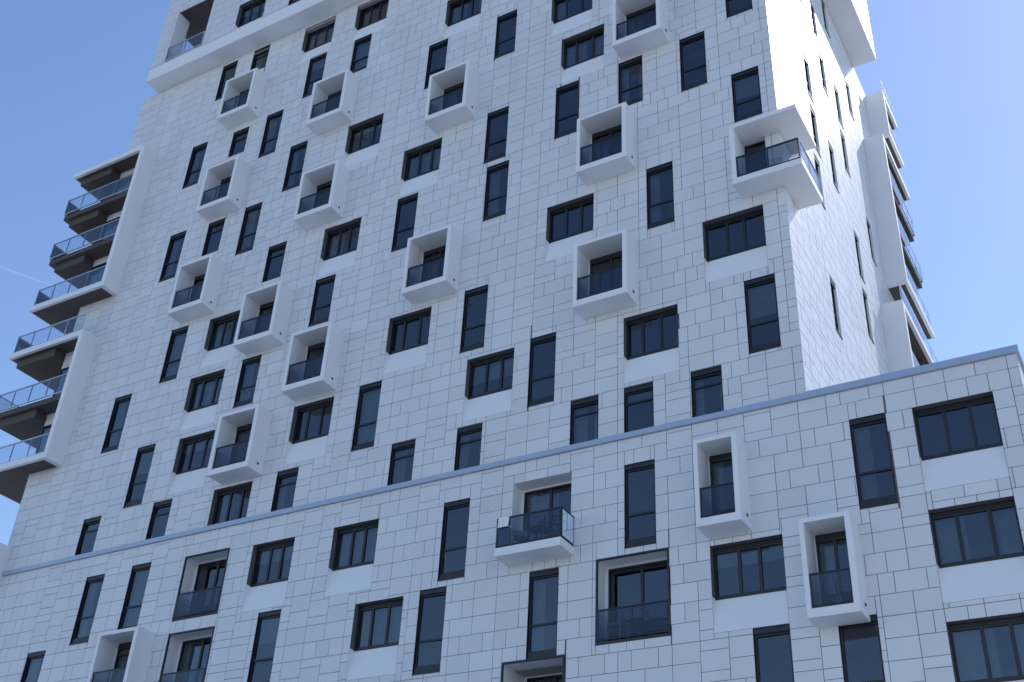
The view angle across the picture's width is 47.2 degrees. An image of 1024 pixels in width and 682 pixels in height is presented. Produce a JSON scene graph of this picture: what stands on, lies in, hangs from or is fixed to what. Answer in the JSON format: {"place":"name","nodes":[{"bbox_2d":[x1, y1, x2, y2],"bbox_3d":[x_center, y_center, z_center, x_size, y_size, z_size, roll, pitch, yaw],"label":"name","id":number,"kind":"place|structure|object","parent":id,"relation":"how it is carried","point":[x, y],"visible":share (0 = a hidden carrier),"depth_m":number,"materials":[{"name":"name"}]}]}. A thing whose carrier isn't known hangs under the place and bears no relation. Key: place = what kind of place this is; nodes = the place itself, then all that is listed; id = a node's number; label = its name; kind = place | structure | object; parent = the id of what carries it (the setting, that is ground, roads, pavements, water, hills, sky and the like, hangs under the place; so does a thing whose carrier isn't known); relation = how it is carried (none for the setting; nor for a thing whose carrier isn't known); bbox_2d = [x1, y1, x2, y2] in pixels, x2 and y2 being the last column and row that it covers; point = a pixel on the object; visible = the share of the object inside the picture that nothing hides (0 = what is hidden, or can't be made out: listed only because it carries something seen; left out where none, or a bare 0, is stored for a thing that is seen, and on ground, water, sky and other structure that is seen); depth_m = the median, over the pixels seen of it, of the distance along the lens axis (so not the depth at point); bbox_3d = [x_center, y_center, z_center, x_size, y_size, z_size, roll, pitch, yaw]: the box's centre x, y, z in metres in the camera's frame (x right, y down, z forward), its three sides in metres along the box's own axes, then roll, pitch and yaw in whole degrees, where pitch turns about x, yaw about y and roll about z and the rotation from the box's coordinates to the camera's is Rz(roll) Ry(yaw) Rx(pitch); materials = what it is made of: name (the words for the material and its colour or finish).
{"place":"outdoors","nodes":[
{"label":"outdoors","id":0,"kind":"place"},
{"bbox_2d":[0,0,1023,545],"label":"sky","id":1,"kind":"structure","parent":0,"point":[74,88],"materials":[{"name":"blue"}]},
{"bbox_2d":[171,29,1017,680],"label":"interior","id":2,"kind":"object","parent":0,"point":[541,671],"depth_m":38.48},
{"bbox_2d":[172,0,1023,681],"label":"window reveals","id":3,"kind":"structure","parent":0,"point":[296,408],"depth_m":46.22,"materials":[{"name":"black metal"}]},
{"label":"ground","id":4,"kind":"structure","parent":0,"visible":0},
{"bbox_2d":[0,0,1023,681],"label":"facade tiles","id":5,"kind":"object","parent":4,"relation":"on","point":[132,324],"visible":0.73,"depth_m":46.17,"materials":[{"name":"tile"}]},
{"bbox_2d":[4,0,1023,681],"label":"joint backing","id":6,"kind":"object","parent":4,"relation":"on","point":[680,472],"visible":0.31,"depth_m":36.97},
{"bbox_2d":[0,0,1023,681],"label":"white render","id":7,"kind":"object","parent":6,"relation":"attached to","point":[956,582],"visible":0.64,"depth_m":48.91,"materials":[{"name":"white paint"}]},
{"bbox_2d":[0,0,930,503],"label":"dark soffit","id":8,"kind":"structure","parent":7,"relation":"on","point":[24,422],"depth_m":62.40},
{"bbox_2d":[0,31,937,464],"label":"balcony handrails","id":9,"kind":"object","parent":7,"relation":"on","point":[114,233],"visible":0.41,"depth_m":61.94,"materials":[{"name":"black metal"}]},
{"bbox_2d":[91,9,853,681],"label":"railing","id":10,"kind":"object","parent":7,"relation":"attached to","point":[830,586],"depth_m":42.85,"materials":[{"name":"black metal"}]},
{"bbox_2d":[497,516,508,527],"bbox_3d":[-0.260,6.122,39.557,0.420,0.415,0.181,-15,-37,26],"label":"hanging towel","id":11,"kind":"object","parent":10,"relation":"hanging from","point":[503,521],"visible":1,"depth_m":39.52,"materials":[{"name":"fabric"}]},
{"bbox_2d":[16,84,937,365],"bbox_3d":[-1.970,-2.099,62.113,48.012,32.380,9.632,0,-33,6],"label":"clear railing glass","id":12,"kind":"object","parent":7,"relation":"on","point":[22,344],"visible":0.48,"depth_m":61.38,"materials":[{"name":"clear glass"}]},
{"bbox_2d":[1,344,1023,576],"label":"metal band","id":13,"kind":"object","parent":6,"relation":"attached to","point":[932,367],"visible":0.82,"depth_m":40.52,"materials":[{"name":"metal"}]},
{"bbox_2d":[20,0,1023,681],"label":"window frames","id":14,"kind":"structure","parent":6,"relation":"attached to","point":[740,548],"depth_m":45.02,"materials":[{"name":"black metal"}]},
{"bbox_2d":[24,0,1023,681],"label":"window glass","id":15,"kind":"object","parent":14,"relation":"in","point":[862,642],"visible":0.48,"depth_m":43.13,"materials":[{"name":"black glass"}]},
{"bbox_2d":[205,0,1004,487],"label":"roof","id":16,"kind":"structure","parent":6,"relation":"on","point":[323,24],"depth_m":64.20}
]}

